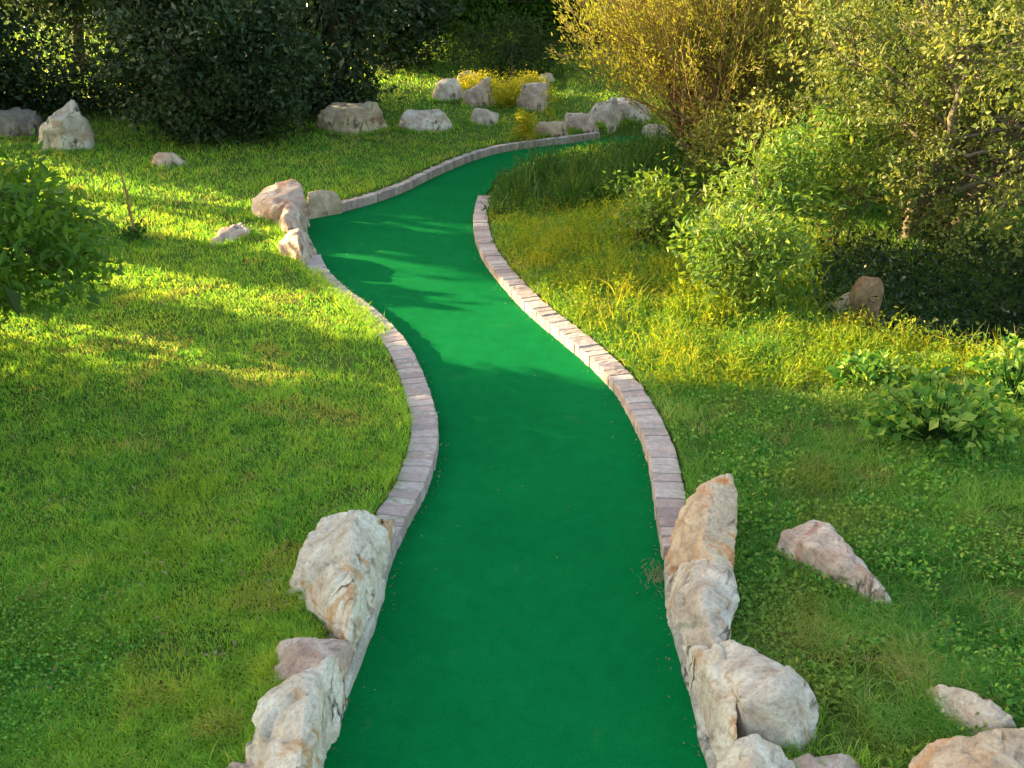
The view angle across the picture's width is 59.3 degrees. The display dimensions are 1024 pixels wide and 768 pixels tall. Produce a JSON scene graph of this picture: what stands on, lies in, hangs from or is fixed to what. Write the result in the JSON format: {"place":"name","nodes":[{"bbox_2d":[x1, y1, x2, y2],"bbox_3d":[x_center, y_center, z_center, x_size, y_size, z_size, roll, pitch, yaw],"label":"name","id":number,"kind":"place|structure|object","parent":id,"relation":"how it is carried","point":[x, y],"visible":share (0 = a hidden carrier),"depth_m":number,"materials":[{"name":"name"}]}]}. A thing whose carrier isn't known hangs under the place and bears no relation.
{"place":"outdoors","nodes":[
{"label":"outdoors","id":0,"kind":"place"},
{"bbox_2d":[0,0,1023,767],"bbox_3d":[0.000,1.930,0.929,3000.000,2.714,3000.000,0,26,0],"label":"ground","id":1,"kind":"structure","parent":0,"point":[1016,596],"depth_m":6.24,"materials":[{"name":"green plant"}]},
{"bbox_2d":[2,284,20,316],"bbox_3d":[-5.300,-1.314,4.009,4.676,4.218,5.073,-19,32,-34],"label":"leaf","id":2,"kind":"object","parent":1,"relation":"on","point":[13,298],"visible":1,"depth_m":4.59,"materials":[{"name":"green plant"}]},
{"bbox_2d":[0,0,30,109],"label":"shade tree","id":3,"kind":"object","parent":1,"relation":"on","point":[9,108],"visible":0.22,"depth_m":14.49,"materials":[{"name":"green plant"}]},
{"bbox_2d":[0,107,42,138],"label":"rock","id":4,"kind":"object","parent":1,"relation":"on","point":[14,121],"visible":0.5,"depth_m":13.38,"materials":[{"name":"grey stone"}]},
{"bbox_2d":[0,0,84,109],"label":"woodland tree","id":5,"kind":"object","parent":1,"relation":"on","point":[26,61],"visible":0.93,"depth_m":13.86,"materials":[{"name":"green plant"}]},
{"bbox_2d":[2,0,123,70],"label":"woodland tree","id":6,"kind":"object","parent":1,"relation":"on","point":[59,6],"visible":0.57,"depth_m":17.03,"materials":[{"name":"green plant"}]},
{"bbox_2d":[38,99,94,151],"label":"rock","id":7,"kind":"object","parent":1,"relation":"on","point":[67,126],"visible":0.69,"depth_m":12.59,"materials":[{"name":"grey stone"}]},
{"bbox_2d":[0,128,138,337],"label":"leafy bush","id":8,"kind":"object","parent":1,"relation":"on","point":[21,214],"visible":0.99,"depth_m":5.62,"materials":[{"name":"green plant"}]},
{"bbox_2d":[112,169,152,244],"bbox_3d":[-3.697,-1.684,8.671,0.344,0.771,0.363,-21,33,-37],"label":"sapling","id":9,"kind":"object","parent":1,"relation":"on","point":[136,234],"visible":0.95,"depth_m":8.74,"materials":[{"name":"green plant"}]},
{"bbox_2d":[152,152,185,168],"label":"rock","id":10,"kind":"object","parent":1,"relation":"on","point":[159,158],"visible":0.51,"depth_m":11.76,"materials":[{"name":"beige stone"}]},
{"bbox_2d":[0,0,385,131],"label":"understory","id":11,"kind":"object","parent":1,"relation":"on","point":[62,94],"visible":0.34,"depth_m":14.70,"materials":[{"name":"green plant"}]},
{"bbox_2d":[0,162,397,745],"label":"clover","id":12,"kind":"object","parent":1,"relation":"on","point":[9,675],"visible":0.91,"depth_m":3.74,"materials":[{"name":"green plant"}]},
{"bbox_2d":[80,0,339,148],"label":"dark shrub","id":13,"kind":"object","parent":1,"relation":"on","point":[230,102],"visible":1,"depth_m":12.48,"materials":[{"name":"green plant"}]},
{"bbox_2d":[211,223,249,247],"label":"rock","id":14,"kind":"object","parent":1,"relation":"on","point":[240,229],"visible":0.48,"depth_m":8.96,"materials":[{"name":"beige stone"}]},
{"bbox_2d":[226,758,253,767],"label":"rock","id":15,"kind":"object","parent":1,"relation":"on","point":[235,764],"visible":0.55,"depth_m":3.12,"materials":[{"name":"grey stone"}]},
{"bbox_2d":[251,179,309,227],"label":"rock","id":16,"kind":"object","parent":1,"relation":"on","point":[270,202],"visible":0.52,"depth_m":9.66,"materials":[{"name":"beige stone"}]},
{"bbox_2d":[278,202,307,234],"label":"rock","id":17,"kind":"object","parent":1,"relation":"on","point":[292,217],"visible":0.41,"depth_m":9.25,"materials":[{"name":"beige stone"}]},
{"bbox_2d":[245,655,347,767],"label":"rock","id":18,"kind":"object","parent":1,"relation":"on","point":[297,719],"visible":0.87,"depth_m":3.19,"materials":[{"name":"beige stone"}]},
{"bbox_2d":[277,228,316,265],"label":"rock","id":19,"kind":"object","parent":1,"relation":"on","point":[297,243],"visible":0.5,"depth_m":8.49,"materials":[{"name":"beige stone"}]},
{"bbox_2d":[273,637,354,680],"bbox_3d":[-0.813,1.192,3.669,0.319,0.383,0.282,0,26,0],"label":"rock","id":20,"kind":"object","parent":1,"relation":"on","point":[300,654],"visible":0.4,"depth_m":3.59,"materials":[{"name":"beige stone"}]},
{"bbox_2d":[307,190,341,219],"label":"rock","id":21,"kind":"object","parent":1,"relation":"on","point":[322,203],"visible":0.62,"depth_m":10.14,"materials":[{"name":"grey stone"}]},
{"bbox_2d":[234,0,430,113],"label":"woodland tree","id":22,"kind":"object","parent":1,"relation":"on","point":[349,12],"visible":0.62,"depth_m":14.65,"materials":[{"name":"green plant"}]},
{"bbox_2d":[287,510,394,650],"bbox_3d":[-0.804,0.918,4.119,0.450,0.494,0.890,0,26,0],"label":"rock","id":23,"kind":"object","parent":1,"relation":"on","point":[340,567],"visible":0.69,"depth_m":4.01,"materials":[{"name":"beige stone"}]},
{"bbox_2d":[300,266,390,335],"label":"overhanging grass","id":24,"kind":"structure","parent":1,"relation":"on","point":[331,287],"depth_m":7.40,"materials":[{"name":"green plant"}]},
{"bbox_2d":[315,101,387,135],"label":"rock","id":25,"kind":"object","parent":1,"relation":"on","point":[343,117],"visible":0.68,"depth_m":13.88,"materials":[{"name":"grey stone"}]},
{"bbox_2d":[325,553,392,753],"bbox_3d":[-0.773,1.402,3.283,0.146,0.086,2.676,3,26,7],"label":"kerb","id":26,"kind":"object","parent":1,"relation":"on","point":[362,646],"visible":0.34,"depth_m":3.88,"materials":[{"name":"grey concrete"}]},
{"bbox_2d":[306,254,438,559],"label":"brick kerb","id":27,"kind":"structure","parent":1,"relation":"on","point":[400,506],"depth_m":5.42,"materials":[{"name":"grey brick"}]},
{"bbox_2d":[327,0,473,72],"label":"woodland tree","id":28,"kind":"object","parent":1,"relation":"on","point":[429,22],"visible":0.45,"depth_m":17.96,"materials":[{"name":"green plant"}]},
{"bbox_2d":[398,109,453,132],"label":"rock","id":29,"kind":"object","parent":1,"relation":"on","point":[436,120],"visible":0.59,"depth_m":14.08,"materials":[{"name":"grey stone"}]},
{"bbox_2d":[432,78,463,100],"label":"rock","id":30,"kind":"object","parent":1,"relation":"on","point":[446,89],"visible":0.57,"depth_m":15.73,"materials":[{"name":"grey stone"}]},
{"bbox_2d":[457,70,477,82],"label":"rock","id":31,"kind":"object","parent":1,"relation":"on","point":[460,74],"visible":0.15,"depth_m":16.40,"materials":[{"name":"beige stone"}]},
{"bbox_2d":[341,132,599,211],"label":"brick kerb","id":32,"kind":"structure","parent":1,"relation":"on","point":[414,181],"depth_m":12.22,"materials":[{"name":"grey brick"}]},
{"bbox_2d":[449,66,503,98],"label":"yellow bush","id":33,"kind":"object","parent":1,"relation":"on","point":[469,83],"visible":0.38,"depth_m":16.02,"materials":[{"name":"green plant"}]},
{"bbox_2d":[463,76,495,107],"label":"rock","id":34,"kind":"object","parent":1,"relation":"on","point":[474,95],"visible":0.59,"depth_m":15.37,"materials":[{"name":"grey stone"}]},
{"bbox_2d":[425,0,543,53],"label":"woodland tree","id":35,"kind":"object","parent":1,"relation":"on","point":[470,16],"visible":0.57,"depth_m":19.64,"materials":[{"name":"green plant"}]},
{"bbox_2d":[470,108,498,125],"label":"rock","id":36,"kind":"object","parent":1,"relation":"on","point":[481,115],"visible":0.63,"depth_m":14.43,"materials":[{"name":"grey stone"}]},
{"bbox_2d":[476,67,534,108],"bbox_3d":[-0.046,-5.067,15.460,1.170,0.854,1.254,-9,27,-18],"label":"yellow bush","id":37,"kind":"object","parent":1,"relation":"on","point":[502,93],"visible":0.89,"depth_m":15.31,"materials":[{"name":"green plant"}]},
{"bbox_2d":[436,0,585,80],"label":"round bush","id":38,"kind":"object","parent":1,"relation":"on","point":[532,40],"visible":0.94,"depth_m":17.30,"materials":[{"name":"green plant"}]},
{"bbox_2d":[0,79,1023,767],"bbox_3d":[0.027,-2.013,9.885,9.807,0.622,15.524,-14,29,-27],"label":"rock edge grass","id":39,"kind":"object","parent":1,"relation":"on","point":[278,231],"visible":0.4,"depth_m":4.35,"materials":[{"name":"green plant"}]},
{"bbox_2d":[0,167,1023,692],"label":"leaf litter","id":40,"kind":"object","parent":1,"relation":"on","point":[350,493],"visible":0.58,"depth_m":4.67,"materials":[{"name":"brown plant"}]},
{"bbox_2d":[509,107,541,140],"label":"cone bush","id":41,"kind":"object","parent":1,"relation":"on","point":[524,119],"visible":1,"depth_m":13.64,"materials":[{"name":"yellow plant"}]},
{"bbox_2d":[516,82,549,111],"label":"rock","id":42,"kind":"object","parent":1,"relation":"on","point":[530,94],"visible":0.53,"depth_m":15.15,"materials":[{"name":"grey stone"}]},
{"bbox_2d":[509,64,562,100],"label":"yellow bush","id":43,"kind":"object","parent":1,"relation":"on","point":[526,77],"visible":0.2,"depth_m":15.63,"materials":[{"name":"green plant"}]},
{"bbox_2d":[538,73,554,83],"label":"rock","id":44,"kind":"object","parent":1,"relation":"on","point":[550,77],"visible":0.3,"depth_m":16.89,"materials":[{"name":"grey stone"}]},
{"bbox_2d":[540,88,556,121],"bbox_3d":[0.589,-4.469,14.587,0.296,0.649,0.428,0,26,0],"label":"sapling","id":45,"kind":"object","parent":1,"relation":"on","point":[548,108],"visible":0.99,"depth_m":14.53,"materials":[{"name":"green plant"}]},
{"bbox_2d":[533,121,568,137],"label":"rock","id":46,"kind":"object","parent":1,"relation":"on","point":[559,128],"visible":0.52,"depth_m":14.03,"materials":[{"name":"grey stone"}]},
{"bbox_2d":[483,0,622,48],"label":"woodland tree","id":47,"kind":"object","parent":1,"relation":"on","point":[545,8],"visible":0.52,"depth_m":19.93,"materials":[{"name":"green plant"}]},
{"bbox_2d":[473,195,685,559],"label":"brick kerb","id":48,"kind":"structure","parent":1,"relation":"on","point":[634,399],"depth_m":6.11,"materials":[{"name":"grey brick"}]},
{"bbox_2d":[564,112,598,132],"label":"rock","id":49,"kind":"object","parent":1,"relation":"on","point":[585,122],"visible":0.45,"depth_m":14.32,"materials":[{"name":"grey stone"}]},
{"bbox_2d":[571,0,635,45],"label":"woodland tree","id":50,"kind":"object","parent":1,"relation":"on","point":[602,20],"visible":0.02,"depth_m":19.68,"materials":[{"name":"green plant"}]},
{"bbox_2d":[587,97,623,132],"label":"rock","id":51,"kind":"object","parent":1,"relation":"on","point":[607,112],"visible":0.6,"depth_m":14.52,"materials":[{"name":"grey stone"}]},
{"bbox_2d":[581,0,672,80],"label":"whip tree","id":52,"kind":"object","parent":1,"relation":"on","point":[619,18],"visible":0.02,"depth_m":16.04,"materials":[{"name":"yellow plant"}]},
{"bbox_2d":[616,97,650,121],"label":"rock","id":53,"kind":"object","parent":1,"relation":"on","point":[627,108],"visible":0.34,"depth_m":14.64,"materials":[{"name":"grey stone"}]},
{"bbox_2d":[634,109,650,124],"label":"rock","id":54,"kind":"object","parent":1,"relation":"on","point":[641,116],"visible":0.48,"depth_m":14.64,"materials":[{"name":"grey stone"}]},
{"bbox_2d":[641,124,669,137],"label":"rock","id":55,"kind":"object","parent":1,"relation":"on","point":[653,127],"visible":0.2,"depth_m":14.44,"materials":[{"name":"grey stone"}]},
{"bbox_2d":[599,152,716,250],"bbox_3d":[1.341,-1.623,8.387,1.029,1.057,1.472,-14,29,-27],"label":"leafy shrub","id":56,"kind":"object","parent":1,"relation":"on","point":[648,221],"visible":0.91,"depth_m":8.33,"materials":[{"name":"green plant"}]},
{"bbox_2d":[664,555,717,767],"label":"concrete footing","id":57,"kind":"object","parent":1,"relation":"on","point":[706,748],"visible":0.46,"depth_m":3.54,"materials":[{"name":"grey concrete"}]},
{"bbox_2d":[665,473,737,575],"bbox_3d":[0.900,0.806,4.299,0.327,0.526,0.677,5,26,10],"label":"rock","id":58,"kind":"object","parent":1,"relation":"on","point":[706,522],"visible":0.62,"depth_m":4.23,"materials":[{"name":"beige stone"}]},
{"bbox_2d":[665,558,739,647],"bbox_3d":[0.833,1.017,4.005,0.291,0.440,0.757,0,26,0],"label":"rock","id":59,"kind":"object","parent":1,"relation":"on","point":[702,599],"visible":0.67,"depth_m":3.85,"materials":[{"name":"grey stone"}]},
{"bbox_2d":[683,643,736,759],"bbox_3d":[0.762,1.244,3.545,0.147,0.425,0.698,-2,26,-3],"label":"rock","id":60,"kind":"object","parent":1,"relation":"on","point":[711,687],"visible":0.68,"depth_m":3.41,"materials":[{"name":"beige stone"}]},
{"bbox_2d":[544,0,896,169],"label":"whip tree","id":61,"kind":"object","parent":1,"relation":"on","point":[693,46],"visible":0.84,"depth_m":9.93,"materials":[{"name":"yellow plant"}]},
{"bbox_2d":[480,112,986,219],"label":"tall weeds","id":62,"kind":"object","parent":1,"relation":"on","point":[538,177],"visible":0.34,"depth_m":10.34,"materials":[{"name":"green plant"}]},
{"bbox_2d":[651,182,840,318],"bbox_3d":[1.831,-1.030,6.971,1.405,1.055,1.254,0,26,0],"label":"leafy shrub","id":63,"kind":"object","parent":1,"relation":"on","point":[727,250],"visible":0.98,"depth_m":6.85,"materials":[{"name":"green plant"}]},
{"bbox_2d":[486,138,1023,767],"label":"ground weeds","id":64,"kind":"object","parent":1,"relation":"on","point":[992,662],"visible":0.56,"depth_m":4.41,"materials":[{"name":"green plant"}]},
{"bbox_2d":[488,168,1023,398],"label":"tall grass","id":65,"kind":"structure","parent":1,"relation":"on","point":[683,351],"depth_m":6.84,"materials":[{"name":"green plant"}]},
{"bbox_2d":[716,733,795,767],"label":"rock","id":66,"kind":"object","parent":1,"relation":"on","point":[755,750],"visible":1,"depth_m":3.11,"materials":[{"name":"grey stone"}]},
{"bbox_2d":[710,639,818,753],"bbox_3d":[0.955,1.238,3.447,0.360,0.480,0.466,0,26,0],"label":"rock","id":67,"kind":"object","parent":1,"relation":"on","point":[776,702],"visible":0.6,"depth_m":3.25,"materials":[{"name":"beige stone"}]},
{"bbox_2d":[690,106,848,262],"bbox_3d":[2.144,-1.573,7.540,1.252,1.427,1.344,0,26,0],"label":"leafy shrub","id":68,"kind":"object","parent":1,"relation":"on","point":[776,175],"visible":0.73,"depth_m":7.39,"materials":[{"name":"green plant"}]},
{"bbox_2d":[656,40,895,211],"bbox_3d":[2.990,-2.701,9.750,2.666,2.083,2.777,9,27,18],"label":"olive shrub","id":69,"kind":"object","parent":1,"relation":"on","point":[750,120],"visible":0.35,"depth_m":9.60,"materials":[{"name":"green plant"}]},
{"bbox_2d":[791,753,861,767],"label":"rock","id":70,"kind":"object","parent":1,"relation":"on","point":[837,761],"visible":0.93,"depth_m":3.14,"materials":[{"name":"grey stone"}]},
{"bbox_2d":[774,520,891,611],"bbox_3d":[1.496,0.871,4.130,0.225,0.326,0.600,-16,30,-30],"label":"rock","id":71,"kind":"object","parent":1,"relation":"on","point":[824,547],"visible":0.46,"depth_m":4.06,"materials":[{"name":"beige stone"}]},
{"bbox_2d":[760,83,917,247],"bbox_3d":[2.860,-1.882,8.007,1.375,1.574,1.243,20,32,35],"label":"leafy shrub","id":72,"kind":"object","parent":1,"relation":"on","point":[838,187],"visible":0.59,"depth_m":7.73,"materials":[{"name":"green plant"}]},
{"bbox_2d":[830,292,849,314],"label":"rock","id":73,"kind":"object","parent":1,"relation":"on","point":[845,296],"visible":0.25,"depth_m":7.01,"materials":[{"name":"grey stone"}]},
{"bbox_2d":[766,0,917,121],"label":"whip tree","id":74,"kind":"object","parent":1,"relation":"on","point":[838,41],"visible":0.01,"depth_m":13.06,"materials":[{"name":"green plant"}]},
{"bbox_2d":[695,225,1023,352],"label":"hollow grass","id":75,"kind":"structure","parent":1,"relation":"on","point":[895,289],"depth_m":7.93,"materials":[{"name":"green plant"}]},
{"bbox_2d":[845,276,883,329],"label":"rock","id":76,"kind":"object","parent":1,"relation":"on","point":[873,286],"visible":0.41,"depth_m":6.93,"materials":[{"name":"stone"}]},
{"bbox_2d":[825,347,905,393],"bbox_3d":[2.242,-0.111,5.781,0.469,0.272,0.417,0,26,0],"label":"broadleaf plant","id":77,"kind":"object","parent":1,"relation":"on","point":[877,366],"visible":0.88,"depth_m":5.72,"materials":[{"name":"green plant"}]},
{"bbox_2d":[733,0,1023,272],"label":"olive shrub","id":78,"kind":"object","parent":1,"relation":"on","point":[961,95],"visible":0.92,"depth_m":7.41,"materials":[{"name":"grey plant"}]},
{"bbox_2d":[793,0,1023,162],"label":"olive shrub","id":79,"kind":"object","parent":1,"relation":"on","point":[997,23],"visible":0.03,"depth_m":10.96,"materials":[{"name":"green plant"}]},
{"bbox_2d":[806,195,1023,355],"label":"hollow tangle","id":80,"kind":"object","parent":1,"relation":"on","point":[1012,312],"visible":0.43,"depth_m":8.01,"materials":[{"name":"green plant"}]},
{"bbox_2d":[851,364,1019,459],"bbox_3d":[2.380,0.141,5.058,0.909,0.437,0.688,7,27,15],"label":"broadleaf plant","id":81,"kind":"object","parent":1,"relation":"on","point":[917,392],"visible":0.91,"depth_m":4.98,"materials":[{"name":"green plant"}]},
{"bbox_2d":[908,727,1023,767],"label":"rock","id":82,"kind":"object","parent":1,"relation":"on","point":[999,748],"visible":1,"depth_m":3.04,"materials":[{"name":"beige stone"}]},
{"bbox_2d":[924,684,1015,735],"bbox_3d":[1.658,1.255,3.308,0.128,0.258,0.332,-23,34,-39],"label":"rock","id":83,"kind":"object","parent":1,"relation":"on","point":[992,714],"visible":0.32,"depth_m":3.27,"materials":[{"name":"beige stone"}]},
{"bbox_2d":[964,333,1023,405],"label":"broadleaf plant","id":84,"kind":"object","parent":1,"relation":"on","point":[983,366],"visible":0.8,"depth_m":5.34,"materials":[{"name":"green plant"}]},
{"bbox_2d":[995,20,1023,146],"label":"olive shrub","id":85,"kind":"object","parent":1,"relation":"on","point":[1014,131],"visible":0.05,"depth_m":8.18,"materials":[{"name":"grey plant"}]},
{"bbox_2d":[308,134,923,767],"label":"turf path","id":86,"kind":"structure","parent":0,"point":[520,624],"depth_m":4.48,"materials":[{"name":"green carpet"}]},
{"bbox_2d":[341,180,637,604],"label":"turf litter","id":87,"kind":"object","parent":86,"relation":"on","point":[533,375],"visible":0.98,"depth_m":5.95,"materials":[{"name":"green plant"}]},
{"bbox_2d":[310,162,700,756],"bbox_3d":[-0.761,-0.888,8.058,2.780,0.041,10.606,-1,26,-3],"label":"edge debris","id":88,"kind":"object","parent":86,"relation":"on","point":[438,481],"visible":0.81,"depth_m":4.58,"materials":[{"name":"brown plant"}]},
{"bbox_2d":[632,557,667,597],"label":"dry tuft","id":89,"kind":"object","parent":86,"relation":"on","point":[654,574],"visible":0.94,"depth_m":4.30,"materials":[{"name":"brown plant"}]}
]}

